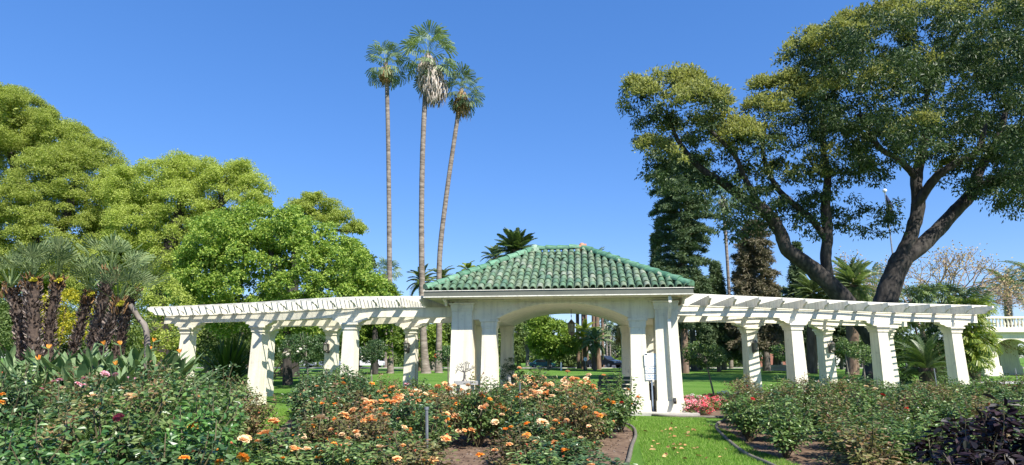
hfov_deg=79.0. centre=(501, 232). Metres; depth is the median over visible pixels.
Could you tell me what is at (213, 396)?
rose bush
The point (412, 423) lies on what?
rose bush
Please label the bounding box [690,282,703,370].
park tree
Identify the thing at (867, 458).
rose bush
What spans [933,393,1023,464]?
shrub
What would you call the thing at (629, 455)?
bed edging
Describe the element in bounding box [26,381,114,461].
rose bush
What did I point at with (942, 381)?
rose bush
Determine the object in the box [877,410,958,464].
rose bush
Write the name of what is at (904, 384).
rose bush
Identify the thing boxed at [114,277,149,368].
slender tree
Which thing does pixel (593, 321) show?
fan palm
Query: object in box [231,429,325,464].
rose bush
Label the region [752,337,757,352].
wall lantern
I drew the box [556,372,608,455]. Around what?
rose bush
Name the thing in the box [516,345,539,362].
street tree
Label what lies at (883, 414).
rose bush
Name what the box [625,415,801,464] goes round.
grass
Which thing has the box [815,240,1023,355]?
bare tree
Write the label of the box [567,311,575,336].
hanging lantern
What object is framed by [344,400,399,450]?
rose bush
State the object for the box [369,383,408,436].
rose bush
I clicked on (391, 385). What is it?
rose bush
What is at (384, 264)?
fan palm
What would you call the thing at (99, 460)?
rose bush
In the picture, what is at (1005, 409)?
rose bush
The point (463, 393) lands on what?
rose bush
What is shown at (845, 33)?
spreading tree
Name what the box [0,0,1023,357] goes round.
sky
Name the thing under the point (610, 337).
fan palm
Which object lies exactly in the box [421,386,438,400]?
rose bush
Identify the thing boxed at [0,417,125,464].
rose bush
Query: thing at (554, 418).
rose bush
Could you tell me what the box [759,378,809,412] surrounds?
rose bush
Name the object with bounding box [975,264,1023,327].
queen palm
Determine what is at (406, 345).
wall lantern
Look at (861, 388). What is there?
rose bush
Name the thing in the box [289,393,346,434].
rose bush
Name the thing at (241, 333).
park tree
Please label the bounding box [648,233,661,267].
pine tree
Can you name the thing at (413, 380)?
rose bush
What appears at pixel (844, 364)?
hedge
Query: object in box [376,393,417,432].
rose bush
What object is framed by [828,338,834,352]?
wall lantern
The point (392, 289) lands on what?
park tree
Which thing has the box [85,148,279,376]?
camphor tree
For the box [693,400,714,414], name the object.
bedding plant
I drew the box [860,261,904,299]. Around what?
fan palm
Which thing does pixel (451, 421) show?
rose bush
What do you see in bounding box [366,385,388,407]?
rose bush
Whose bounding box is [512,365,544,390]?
rose bush
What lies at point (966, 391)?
rose bush
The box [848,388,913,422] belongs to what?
rose bush
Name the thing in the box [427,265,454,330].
feather palm
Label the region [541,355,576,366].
hedge
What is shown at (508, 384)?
rose bush
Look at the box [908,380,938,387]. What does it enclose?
rose bush
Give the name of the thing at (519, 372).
rose bush
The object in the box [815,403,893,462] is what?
rose bush
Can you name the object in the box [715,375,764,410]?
rose bush
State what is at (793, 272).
pine tree
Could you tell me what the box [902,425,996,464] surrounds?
rose bush
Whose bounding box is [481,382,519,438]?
rose bush
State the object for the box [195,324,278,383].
spiky plant
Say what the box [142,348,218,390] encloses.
bird of paradise
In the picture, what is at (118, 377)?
bird of paradise
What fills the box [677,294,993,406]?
pergola
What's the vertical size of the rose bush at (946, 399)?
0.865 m
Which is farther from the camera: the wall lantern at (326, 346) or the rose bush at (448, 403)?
the wall lantern at (326, 346)
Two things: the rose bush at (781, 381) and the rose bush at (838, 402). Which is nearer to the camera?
the rose bush at (838, 402)
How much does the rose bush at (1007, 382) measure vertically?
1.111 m
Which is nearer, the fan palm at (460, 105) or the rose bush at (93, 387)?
the rose bush at (93, 387)
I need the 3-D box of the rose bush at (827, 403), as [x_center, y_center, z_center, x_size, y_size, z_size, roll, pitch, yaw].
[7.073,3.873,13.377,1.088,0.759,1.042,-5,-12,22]
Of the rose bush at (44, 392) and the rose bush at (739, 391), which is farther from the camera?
the rose bush at (739, 391)
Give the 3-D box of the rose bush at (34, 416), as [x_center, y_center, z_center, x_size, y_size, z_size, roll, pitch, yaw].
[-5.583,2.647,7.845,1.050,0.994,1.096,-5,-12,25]
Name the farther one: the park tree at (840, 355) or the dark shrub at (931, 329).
the park tree at (840, 355)
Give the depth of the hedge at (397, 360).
101.17 m
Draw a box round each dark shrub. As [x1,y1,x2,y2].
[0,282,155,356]
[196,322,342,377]
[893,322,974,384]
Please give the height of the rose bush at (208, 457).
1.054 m
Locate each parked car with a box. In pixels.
[360,359,384,366]
[529,359,554,366]
[587,356,621,366]
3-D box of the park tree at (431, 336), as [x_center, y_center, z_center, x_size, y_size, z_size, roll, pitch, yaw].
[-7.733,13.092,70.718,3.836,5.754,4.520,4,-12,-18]
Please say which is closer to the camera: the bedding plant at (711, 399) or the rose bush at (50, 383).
the rose bush at (50, 383)
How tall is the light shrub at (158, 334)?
5.152 m
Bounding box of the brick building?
[728,353,785,366]
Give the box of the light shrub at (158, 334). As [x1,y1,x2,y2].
[128,274,204,371]
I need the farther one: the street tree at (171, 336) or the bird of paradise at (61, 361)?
the street tree at (171, 336)
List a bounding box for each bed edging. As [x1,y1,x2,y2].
[623,423,636,464]
[651,414,725,417]
[715,418,775,464]
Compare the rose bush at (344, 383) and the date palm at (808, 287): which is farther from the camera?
the date palm at (808, 287)
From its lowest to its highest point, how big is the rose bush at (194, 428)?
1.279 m
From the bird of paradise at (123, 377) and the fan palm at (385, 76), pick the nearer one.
the bird of paradise at (123, 377)
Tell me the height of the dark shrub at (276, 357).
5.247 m
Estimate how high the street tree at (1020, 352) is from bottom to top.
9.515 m
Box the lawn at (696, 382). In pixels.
[0,357,1023,464]
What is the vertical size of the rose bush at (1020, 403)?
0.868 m
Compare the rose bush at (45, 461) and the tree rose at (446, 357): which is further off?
the tree rose at (446, 357)
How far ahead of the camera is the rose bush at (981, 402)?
12.41 m
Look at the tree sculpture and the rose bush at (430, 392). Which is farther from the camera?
the tree sculpture
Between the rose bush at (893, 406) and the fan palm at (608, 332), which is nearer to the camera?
the rose bush at (893, 406)
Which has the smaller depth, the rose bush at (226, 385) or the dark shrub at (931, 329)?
the rose bush at (226, 385)
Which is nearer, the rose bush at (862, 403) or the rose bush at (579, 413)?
the rose bush at (579, 413)
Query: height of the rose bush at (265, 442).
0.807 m
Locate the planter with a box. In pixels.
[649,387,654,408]
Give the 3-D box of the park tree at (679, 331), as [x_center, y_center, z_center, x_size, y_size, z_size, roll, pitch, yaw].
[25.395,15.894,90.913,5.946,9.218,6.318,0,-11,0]
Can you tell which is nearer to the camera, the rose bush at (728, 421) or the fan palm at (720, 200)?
the rose bush at (728, 421)
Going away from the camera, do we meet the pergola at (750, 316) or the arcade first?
the pergola at (750, 316)
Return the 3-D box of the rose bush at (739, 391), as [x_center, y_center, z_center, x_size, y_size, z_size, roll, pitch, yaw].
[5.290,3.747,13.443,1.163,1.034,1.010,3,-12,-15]
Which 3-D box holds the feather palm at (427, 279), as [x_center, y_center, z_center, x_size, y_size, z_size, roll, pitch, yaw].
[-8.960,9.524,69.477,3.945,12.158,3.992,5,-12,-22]
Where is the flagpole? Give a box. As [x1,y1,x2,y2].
[882,189,906,364]
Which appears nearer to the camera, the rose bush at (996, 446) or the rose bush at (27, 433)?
the rose bush at (27, 433)
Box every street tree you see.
[0,314,15,357]
[3,302,88,357]
[107,325,179,359]
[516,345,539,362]
[895,331,928,360]
[940,343,1023,361]
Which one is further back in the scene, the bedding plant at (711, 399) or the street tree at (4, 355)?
the street tree at (4, 355)
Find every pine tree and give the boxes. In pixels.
[641,154,720,372]
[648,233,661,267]
[697,264,742,371]
[777,241,817,363]
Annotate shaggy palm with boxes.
[0,239,72,362]
[0,249,52,364]
[26,236,97,368]
[47,253,124,371]
[75,230,155,354]
[80,262,165,368]
[100,249,170,370]
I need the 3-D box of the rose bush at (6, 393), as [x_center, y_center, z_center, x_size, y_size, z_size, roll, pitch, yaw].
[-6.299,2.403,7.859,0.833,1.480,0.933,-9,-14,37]
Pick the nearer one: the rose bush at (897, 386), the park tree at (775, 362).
the rose bush at (897, 386)
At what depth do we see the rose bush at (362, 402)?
10.80 m
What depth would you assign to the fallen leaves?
10.60 m
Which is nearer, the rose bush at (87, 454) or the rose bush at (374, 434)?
the rose bush at (87, 454)
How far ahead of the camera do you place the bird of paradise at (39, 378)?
13.43 m
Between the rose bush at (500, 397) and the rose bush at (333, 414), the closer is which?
the rose bush at (333, 414)
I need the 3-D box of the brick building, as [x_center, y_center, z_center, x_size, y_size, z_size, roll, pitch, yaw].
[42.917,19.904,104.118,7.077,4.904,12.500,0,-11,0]
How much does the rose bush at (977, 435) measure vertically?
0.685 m
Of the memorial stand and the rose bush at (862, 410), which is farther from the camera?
the memorial stand
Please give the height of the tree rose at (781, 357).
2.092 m
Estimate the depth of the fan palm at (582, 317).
78.40 m
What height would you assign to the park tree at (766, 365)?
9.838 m
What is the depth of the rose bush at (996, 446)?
7.39 m
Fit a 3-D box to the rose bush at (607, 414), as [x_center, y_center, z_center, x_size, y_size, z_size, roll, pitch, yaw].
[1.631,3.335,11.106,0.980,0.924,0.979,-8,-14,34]
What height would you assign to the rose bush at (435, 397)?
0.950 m
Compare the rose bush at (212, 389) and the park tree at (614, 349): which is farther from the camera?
the park tree at (614, 349)
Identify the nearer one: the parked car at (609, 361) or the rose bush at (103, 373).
the rose bush at (103, 373)
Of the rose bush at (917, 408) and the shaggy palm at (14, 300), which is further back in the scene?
the shaggy palm at (14, 300)
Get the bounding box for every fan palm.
[364,40,406,373]
[374,256,402,366]
[398,19,457,373]
[434,61,484,372]
[576,314,580,368]
[581,314,584,368]
[591,316,594,368]
[595,247,604,369]
[599,317,613,355]
[600,321,615,355]
[601,318,604,366]
[602,319,620,348]
[707,185,740,368]
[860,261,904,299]
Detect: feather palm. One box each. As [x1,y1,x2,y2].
[406,263,435,370]
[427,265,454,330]
[456,260,475,270]
[480,245,501,261]
[567,319,604,369]
[577,327,613,369]
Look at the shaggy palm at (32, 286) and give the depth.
18.03 m
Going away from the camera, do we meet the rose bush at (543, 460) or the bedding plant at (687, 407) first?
the rose bush at (543, 460)
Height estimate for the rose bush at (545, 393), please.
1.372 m
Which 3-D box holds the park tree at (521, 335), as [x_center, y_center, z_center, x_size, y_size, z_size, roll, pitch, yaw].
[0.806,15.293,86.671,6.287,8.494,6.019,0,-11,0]
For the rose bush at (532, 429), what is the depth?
8.75 m
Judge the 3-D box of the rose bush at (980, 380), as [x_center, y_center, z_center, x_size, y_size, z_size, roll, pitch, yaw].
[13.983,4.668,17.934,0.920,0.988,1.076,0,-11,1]
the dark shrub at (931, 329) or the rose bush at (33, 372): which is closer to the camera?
the rose bush at (33, 372)
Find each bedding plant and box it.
[680,400,703,412]
[683,395,696,406]
[687,393,706,402]
[687,399,708,410]
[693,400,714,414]
[701,397,721,410]
[710,395,722,406]
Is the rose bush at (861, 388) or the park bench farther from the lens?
the park bench
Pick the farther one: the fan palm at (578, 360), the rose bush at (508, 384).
the fan palm at (578, 360)
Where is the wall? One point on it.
(778, 367)
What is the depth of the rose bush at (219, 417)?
6.96 m
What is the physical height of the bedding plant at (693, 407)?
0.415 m
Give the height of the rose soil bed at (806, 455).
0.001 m
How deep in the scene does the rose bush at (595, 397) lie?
12.80 m
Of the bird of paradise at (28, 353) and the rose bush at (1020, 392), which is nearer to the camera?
the rose bush at (1020, 392)
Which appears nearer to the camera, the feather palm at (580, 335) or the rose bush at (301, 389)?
the rose bush at (301, 389)
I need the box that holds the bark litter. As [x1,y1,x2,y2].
[273,419,632,464]
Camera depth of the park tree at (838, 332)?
75.89 m
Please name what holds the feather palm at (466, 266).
on the lawn at (696, 382)
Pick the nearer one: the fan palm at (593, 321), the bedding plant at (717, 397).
the bedding plant at (717, 397)
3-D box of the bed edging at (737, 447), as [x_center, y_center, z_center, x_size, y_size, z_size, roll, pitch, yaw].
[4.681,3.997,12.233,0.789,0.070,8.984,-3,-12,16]
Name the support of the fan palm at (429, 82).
on the lawn at (696, 382)
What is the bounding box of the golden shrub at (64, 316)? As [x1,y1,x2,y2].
[40,288,95,354]
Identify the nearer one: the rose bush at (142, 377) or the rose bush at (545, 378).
the rose bush at (142, 377)
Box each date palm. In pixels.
[492,227,536,256]
[787,272,830,373]
[818,253,882,374]
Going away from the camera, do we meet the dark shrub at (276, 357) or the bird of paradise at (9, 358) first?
the bird of paradise at (9, 358)
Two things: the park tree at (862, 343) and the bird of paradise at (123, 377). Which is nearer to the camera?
the bird of paradise at (123, 377)
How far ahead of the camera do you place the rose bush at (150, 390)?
7.97 m
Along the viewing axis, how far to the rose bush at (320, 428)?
8.55 m
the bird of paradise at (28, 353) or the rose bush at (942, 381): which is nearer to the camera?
the bird of paradise at (28, 353)
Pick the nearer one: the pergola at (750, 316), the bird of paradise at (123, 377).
the bird of paradise at (123, 377)
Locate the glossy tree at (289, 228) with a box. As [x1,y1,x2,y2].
[159,199,394,385]
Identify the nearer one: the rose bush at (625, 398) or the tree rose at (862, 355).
the rose bush at (625, 398)
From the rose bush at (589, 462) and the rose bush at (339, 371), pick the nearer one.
the rose bush at (589, 462)
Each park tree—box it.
[173,327,241,372]
[209,328,250,358]
[333,247,378,370]
[340,271,403,373]
[342,324,404,372]
[393,325,429,368]
[426,323,450,370]
[430,323,451,362]
[498,322,528,362]
[515,321,552,365]
[523,314,581,369]
[551,334,580,366]
[604,341,621,358]
[678,330,690,357]
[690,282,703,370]
[695,322,735,369]
[762,293,781,370]
[772,328,805,364]
[778,284,787,364]
[832,325,863,369]
[833,325,845,335]
[859,339,864,366]
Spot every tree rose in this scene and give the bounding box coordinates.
[275,331,325,372]
[359,339,387,381]
[433,345,450,385]
[681,341,726,394]
[769,344,785,362]
[835,337,857,379]
[846,341,871,380]
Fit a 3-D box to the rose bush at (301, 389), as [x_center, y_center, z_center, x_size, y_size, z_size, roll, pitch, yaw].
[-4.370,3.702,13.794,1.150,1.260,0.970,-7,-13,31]
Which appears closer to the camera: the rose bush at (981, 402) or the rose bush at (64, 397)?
the rose bush at (64, 397)
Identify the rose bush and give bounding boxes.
[0,359,52,408]
[0,364,47,440]
[0,373,61,428]
[0,396,88,464]
[0,408,74,464]
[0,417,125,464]
[13,372,62,401]
[15,401,104,447]
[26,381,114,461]
[35,385,70,409]
[41,390,79,423]
[47,376,125,434]
[50,381,168,464]
[56,363,111,400]
[62,372,178,463]
[80,376,132,408]
[81,458,107,464]
[97,365,173,433]
[107,362,194,447]
[124,420,241,464]
[128,363,194,419]
[132,360,195,411]
[135,379,246,460]
[150,385,255,464]
[152,384,240,464]
[159,372,201,415]
[182,391,248,449]
[186,382,249,440]
[187,361,244,415]
[189,384,228,410]
[196,370,226,393]
[197,380,238,409]
[228,381,285,444]
[231,373,259,412]
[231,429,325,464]
[239,418,320,464]
[280,370,327,420]
[286,374,344,424]
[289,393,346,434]
[292,372,321,402]
[293,397,355,449]
[295,388,354,441]
[297,368,338,415]
[297,437,372,464]
[305,435,374,464]
[316,410,396,459]
[318,366,340,382]
[320,365,364,391]
[325,363,347,386]
[325,382,383,437]
[326,371,378,421]
[330,371,370,403]
[331,364,360,388]
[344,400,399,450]
[349,367,373,384]
[356,429,440,464]
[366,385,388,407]
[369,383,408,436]
[373,428,459,464]
[375,373,400,398]
[376,377,393,391]
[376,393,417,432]
[387,391,450,438]
[392,398,461,462]
[395,375,430,401]
[395,381,432,406]
[403,378,440,393]
[415,389,448,423]
[421,383,460,441]
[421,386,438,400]
[431,390,454,409]
[436,396,464,431]
[442,371,497,439]
[444,386,462,404]
[451,375,508,446]
[451,386,488,425]
[475,423,552,464]
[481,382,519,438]
[489,380,521,404]
[491,395,537,440]
[498,406,550,455]
[505,443,561,464]
[506,436,589,464]
[507,380,535,414]
[509,371,551,399]
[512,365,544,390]
[513,367,570,419]
[527,394,581,447]
[528,369,559,390]
[535,395,579,435]
[537,420,603,455]
[551,380,575,407]
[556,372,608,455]
[557,380,598,434]
[559,376,588,397]
[566,448,637,464]
[570,393,619,444]
[571,387,606,403]
[574,379,607,402]
[586,383,633,437]
[599,368,644,431]
[714,387,777,441]
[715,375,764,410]
[720,390,765,434]
[725,374,762,404]
[728,381,773,422]
[758,387,812,429]
[758,395,817,457]
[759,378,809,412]
[760,381,806,400]
[761,384,816,450]
[763,388,793,408]
[764,376,805,399]
[782,372,816,406]
[799,395,849,439]
[802,375,833,405]
[804,394,853,421]
[805,380,852,416]
[807,379,846,407]
[807,386,843,404]
[809,401,867,433]
[809,420,930,464]
[814,416,875,459]
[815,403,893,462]
[821,372,860,403]
[830,380,865,395]
[839,381,891,423]
[841,384,881,415]
[844,372,880,393]
[844,381,876,399]
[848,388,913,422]
[851,408,952,464]
[863,378,893,399]
[863,390,913,425]
[872,404,934,438]
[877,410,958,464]
[879,380,899,390]
[879,381,919,396]
[885,382,932,410]
[895,382,951,426]
[898,387,952,417]
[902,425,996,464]
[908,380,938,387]
[912,377,960,399]
[920,388,957,418]
[922,393,974,434]
[922,400,986,447]
[926,381,963,394]
[928,373,948,393]
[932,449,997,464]
[933,389,993,412]
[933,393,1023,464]
[937,378,991,402]
[943,376,968,390]
[947,380,981,394]
[951,397,999,418]
[953,426,1021,456]
[955,381,1003,409]
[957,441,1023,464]
[966,395,1008,422]
[971,377,994,391]
[974,373,1015,401]
[979,370,1011,387]
[981,431,1022,459]
[982,374,1023,395]
[985,387,1022,404]
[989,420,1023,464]
[992,374,1023,392]
[994,394,1023,408]
[995,405,1023,451]
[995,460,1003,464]
[998,395,1023,431]
[1005,384,1023,423]
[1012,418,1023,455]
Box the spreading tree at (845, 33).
[615,0,1023,383]
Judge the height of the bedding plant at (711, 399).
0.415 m
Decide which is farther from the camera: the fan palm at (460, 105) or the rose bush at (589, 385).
the fan palm at (460, 105)
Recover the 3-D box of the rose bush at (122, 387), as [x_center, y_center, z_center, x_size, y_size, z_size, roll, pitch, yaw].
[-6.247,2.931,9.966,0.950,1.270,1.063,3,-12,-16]
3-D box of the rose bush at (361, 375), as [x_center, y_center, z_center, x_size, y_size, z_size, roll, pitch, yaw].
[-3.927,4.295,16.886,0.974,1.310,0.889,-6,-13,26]
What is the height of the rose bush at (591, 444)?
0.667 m
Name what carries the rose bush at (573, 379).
on the soil bed at (466, 448)
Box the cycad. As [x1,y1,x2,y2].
[895,328,981,385]
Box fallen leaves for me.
[644,422,725,458]
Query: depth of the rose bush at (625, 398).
12.92 m
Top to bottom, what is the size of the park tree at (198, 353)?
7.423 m
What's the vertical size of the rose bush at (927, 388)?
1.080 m
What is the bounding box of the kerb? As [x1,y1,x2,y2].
[196,367,1023,367]
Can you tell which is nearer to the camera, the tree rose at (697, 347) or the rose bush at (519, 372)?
the rose bush at (519, 372)
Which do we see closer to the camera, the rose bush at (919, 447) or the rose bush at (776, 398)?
the rose bush at (919, 447)
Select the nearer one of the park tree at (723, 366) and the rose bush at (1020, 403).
the rose bush at (1020, 403)
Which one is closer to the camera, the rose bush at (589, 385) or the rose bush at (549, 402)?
the rose bush at (549, 402)
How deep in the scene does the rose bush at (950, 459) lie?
5.39 m
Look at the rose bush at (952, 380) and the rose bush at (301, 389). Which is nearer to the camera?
the rose bush at (301, 389)
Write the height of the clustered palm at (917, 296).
6.088 m
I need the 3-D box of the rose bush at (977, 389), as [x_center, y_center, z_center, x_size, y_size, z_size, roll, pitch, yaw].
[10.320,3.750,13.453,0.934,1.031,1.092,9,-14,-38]
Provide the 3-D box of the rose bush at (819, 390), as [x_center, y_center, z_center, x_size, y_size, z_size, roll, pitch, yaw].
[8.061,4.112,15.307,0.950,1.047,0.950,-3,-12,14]
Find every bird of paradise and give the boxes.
[0,344,77,385]
[0,345,37,379]
[0,346,86,385]
[0,360,62,382]
[2,355,75,398]
[9,342,128,395]
[22,349,118,397]
[32,340,154,383]
[34,360,109,402]
[50,366,147,391]
[52,341,198,382]
[71,346,154,377]
[76,360,185,395]
[117,338,226,389]
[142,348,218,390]
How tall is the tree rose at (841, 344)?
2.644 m
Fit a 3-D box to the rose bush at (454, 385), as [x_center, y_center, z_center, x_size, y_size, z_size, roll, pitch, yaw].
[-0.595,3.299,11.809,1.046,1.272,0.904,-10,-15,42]
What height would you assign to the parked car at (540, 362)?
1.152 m
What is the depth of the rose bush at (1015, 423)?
5.83 m
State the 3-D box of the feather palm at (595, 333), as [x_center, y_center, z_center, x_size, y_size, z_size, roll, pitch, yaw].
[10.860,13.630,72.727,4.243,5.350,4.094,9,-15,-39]
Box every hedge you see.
[195,352,361,366]
[382,353,516,365]
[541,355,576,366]
[680,355,742,366]
[835,359,860,366]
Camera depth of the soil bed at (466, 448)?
10.64 m
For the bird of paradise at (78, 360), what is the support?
on the side soil bed
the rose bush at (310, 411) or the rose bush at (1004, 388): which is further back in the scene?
the rose bush at (1004, 388)
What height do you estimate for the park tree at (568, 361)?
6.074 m
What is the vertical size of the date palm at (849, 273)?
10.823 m
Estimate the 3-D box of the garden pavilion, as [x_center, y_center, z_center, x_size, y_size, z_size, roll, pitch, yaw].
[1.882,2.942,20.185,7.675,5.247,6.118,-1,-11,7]
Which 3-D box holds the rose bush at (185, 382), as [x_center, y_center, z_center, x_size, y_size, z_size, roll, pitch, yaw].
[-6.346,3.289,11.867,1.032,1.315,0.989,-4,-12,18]
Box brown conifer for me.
[721,218,784,368]
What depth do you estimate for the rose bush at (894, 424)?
8.88 m
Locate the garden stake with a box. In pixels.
[424,407,428,454]
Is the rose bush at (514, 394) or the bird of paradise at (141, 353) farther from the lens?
the bird of paradise at (141, 353)
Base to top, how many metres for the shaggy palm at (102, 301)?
5.408 m
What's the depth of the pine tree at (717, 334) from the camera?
64.45 m
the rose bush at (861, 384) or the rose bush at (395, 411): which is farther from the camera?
the rose bush at (861, 384)
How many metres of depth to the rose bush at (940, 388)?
16.57 m
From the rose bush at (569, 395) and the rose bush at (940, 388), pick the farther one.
the rose bush at (940, 388)
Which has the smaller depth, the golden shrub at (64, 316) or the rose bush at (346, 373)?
the rose bush at (346, 373)
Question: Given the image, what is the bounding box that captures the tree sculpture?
[455,361,474,380]
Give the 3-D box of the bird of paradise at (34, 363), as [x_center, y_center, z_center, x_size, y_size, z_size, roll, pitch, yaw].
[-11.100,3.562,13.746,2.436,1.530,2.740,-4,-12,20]
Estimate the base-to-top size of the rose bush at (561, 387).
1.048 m
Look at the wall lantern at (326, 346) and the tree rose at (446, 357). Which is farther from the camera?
the tree rose at (446, 357)
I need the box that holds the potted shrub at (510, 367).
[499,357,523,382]
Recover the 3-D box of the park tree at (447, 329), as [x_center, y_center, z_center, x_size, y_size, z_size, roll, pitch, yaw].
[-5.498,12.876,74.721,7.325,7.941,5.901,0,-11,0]
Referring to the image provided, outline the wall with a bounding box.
[771,365,785,370]
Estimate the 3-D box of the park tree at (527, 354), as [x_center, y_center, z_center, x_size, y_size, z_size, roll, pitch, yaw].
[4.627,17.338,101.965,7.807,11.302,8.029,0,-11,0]
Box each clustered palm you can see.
[898,281,997,365]
[939,293,1002,385]
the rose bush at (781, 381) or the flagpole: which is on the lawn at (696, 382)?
the flagpole
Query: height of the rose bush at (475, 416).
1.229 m
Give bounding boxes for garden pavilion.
[423,243,699,415]
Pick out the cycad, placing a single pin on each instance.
(923, 360)
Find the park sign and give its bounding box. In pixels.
[644,353,656,410]
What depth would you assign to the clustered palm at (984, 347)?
32.85 m
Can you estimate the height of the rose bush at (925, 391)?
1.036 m
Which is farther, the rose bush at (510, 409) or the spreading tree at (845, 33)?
the spreading tree at (845, 33)
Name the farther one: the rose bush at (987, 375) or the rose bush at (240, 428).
the rose bush at (987, 375)
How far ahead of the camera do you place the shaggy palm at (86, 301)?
19.39 m
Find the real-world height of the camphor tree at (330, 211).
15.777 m
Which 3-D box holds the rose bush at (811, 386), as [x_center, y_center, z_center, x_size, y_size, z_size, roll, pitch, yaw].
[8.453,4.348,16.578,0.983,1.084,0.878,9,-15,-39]
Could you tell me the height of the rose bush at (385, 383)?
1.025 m
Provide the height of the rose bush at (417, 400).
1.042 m
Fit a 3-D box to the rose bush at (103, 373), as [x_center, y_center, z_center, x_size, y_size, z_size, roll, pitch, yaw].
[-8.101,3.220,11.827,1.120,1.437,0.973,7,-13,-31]
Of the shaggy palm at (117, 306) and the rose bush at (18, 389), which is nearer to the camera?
the rose bush at (18, 389)
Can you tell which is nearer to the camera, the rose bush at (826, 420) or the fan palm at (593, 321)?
the rose bush at (826, 420)
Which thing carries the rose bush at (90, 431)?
on the side soil bed
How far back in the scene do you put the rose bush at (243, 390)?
16.05 m
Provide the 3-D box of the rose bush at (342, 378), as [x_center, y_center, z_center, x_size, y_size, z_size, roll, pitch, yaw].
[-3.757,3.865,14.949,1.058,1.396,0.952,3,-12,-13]
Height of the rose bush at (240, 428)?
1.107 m
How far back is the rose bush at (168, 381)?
8.92 m
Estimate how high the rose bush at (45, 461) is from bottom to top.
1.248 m
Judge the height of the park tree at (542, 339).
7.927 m
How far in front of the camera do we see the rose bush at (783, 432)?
9.61 m
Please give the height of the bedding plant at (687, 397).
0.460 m
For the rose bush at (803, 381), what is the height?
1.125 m
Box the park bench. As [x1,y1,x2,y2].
[597,375,629,390]
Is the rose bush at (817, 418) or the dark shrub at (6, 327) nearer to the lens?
the rose bush at (817, 418)
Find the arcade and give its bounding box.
[969,316,1023,375]
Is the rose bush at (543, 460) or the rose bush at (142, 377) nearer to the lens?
the rose bush at (543, 460)
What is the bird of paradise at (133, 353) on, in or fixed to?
on the side soil bed
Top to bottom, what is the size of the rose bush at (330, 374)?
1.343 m
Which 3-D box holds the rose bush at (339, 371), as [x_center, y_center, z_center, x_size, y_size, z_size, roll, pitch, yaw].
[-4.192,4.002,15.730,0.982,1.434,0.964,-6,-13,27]
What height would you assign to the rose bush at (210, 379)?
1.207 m
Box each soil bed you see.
[269,415,633,464]
[697,410,725,415]
[718,421,957,464]
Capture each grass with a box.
[234,407,293,464]
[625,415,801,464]
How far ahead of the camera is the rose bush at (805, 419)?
10.47 m
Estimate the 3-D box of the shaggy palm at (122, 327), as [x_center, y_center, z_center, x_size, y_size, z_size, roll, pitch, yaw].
[-11.927,3.042,20.032,2.179,5.111,1.497,0,-11,0]
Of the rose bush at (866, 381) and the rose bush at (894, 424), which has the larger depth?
the rose bush at (866, 381)
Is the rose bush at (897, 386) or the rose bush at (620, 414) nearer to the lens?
the rose bush at (620, 414)
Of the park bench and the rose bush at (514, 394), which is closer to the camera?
the rose bush at (514, 394)
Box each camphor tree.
[0,82,149,365]
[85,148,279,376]
[275,190,369,376]
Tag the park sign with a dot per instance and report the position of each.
(649, 360)
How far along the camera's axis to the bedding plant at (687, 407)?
16.83 m
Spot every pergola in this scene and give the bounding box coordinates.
[147,296,451,404]
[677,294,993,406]
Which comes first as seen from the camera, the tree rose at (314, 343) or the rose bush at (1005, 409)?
the rose bush at (1005, 409)
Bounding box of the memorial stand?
[454,381,477,396]
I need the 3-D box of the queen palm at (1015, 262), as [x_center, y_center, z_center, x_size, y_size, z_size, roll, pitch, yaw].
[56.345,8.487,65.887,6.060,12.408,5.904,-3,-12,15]
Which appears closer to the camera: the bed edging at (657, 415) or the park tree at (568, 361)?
the bed edging at (657, 415)
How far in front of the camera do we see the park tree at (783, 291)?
72.38 m
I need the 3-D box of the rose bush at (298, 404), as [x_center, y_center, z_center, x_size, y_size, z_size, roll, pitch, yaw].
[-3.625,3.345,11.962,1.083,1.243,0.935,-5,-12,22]
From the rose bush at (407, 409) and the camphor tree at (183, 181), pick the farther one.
the camphor tree at (183, 181)
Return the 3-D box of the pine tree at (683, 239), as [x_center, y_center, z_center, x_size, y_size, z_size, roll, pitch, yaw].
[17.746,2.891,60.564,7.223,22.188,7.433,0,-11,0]
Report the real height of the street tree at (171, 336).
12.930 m
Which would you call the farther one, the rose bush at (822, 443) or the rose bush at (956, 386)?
the rose bush at (956, 386)
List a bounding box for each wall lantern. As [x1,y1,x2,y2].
[323,340,329,352]
[403,337,409,352]
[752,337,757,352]
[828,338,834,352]
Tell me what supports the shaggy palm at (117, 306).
on the side soil bed
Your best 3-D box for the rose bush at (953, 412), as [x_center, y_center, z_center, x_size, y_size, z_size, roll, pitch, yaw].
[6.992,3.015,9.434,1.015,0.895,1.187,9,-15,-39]
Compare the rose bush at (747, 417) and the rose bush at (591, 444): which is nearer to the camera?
the rose bush at (591, 444)
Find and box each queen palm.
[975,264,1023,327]
[1000,260,1023,299]
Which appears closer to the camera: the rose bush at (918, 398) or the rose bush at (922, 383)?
the rose bush at (918, 398)
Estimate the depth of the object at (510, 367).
21.23 m

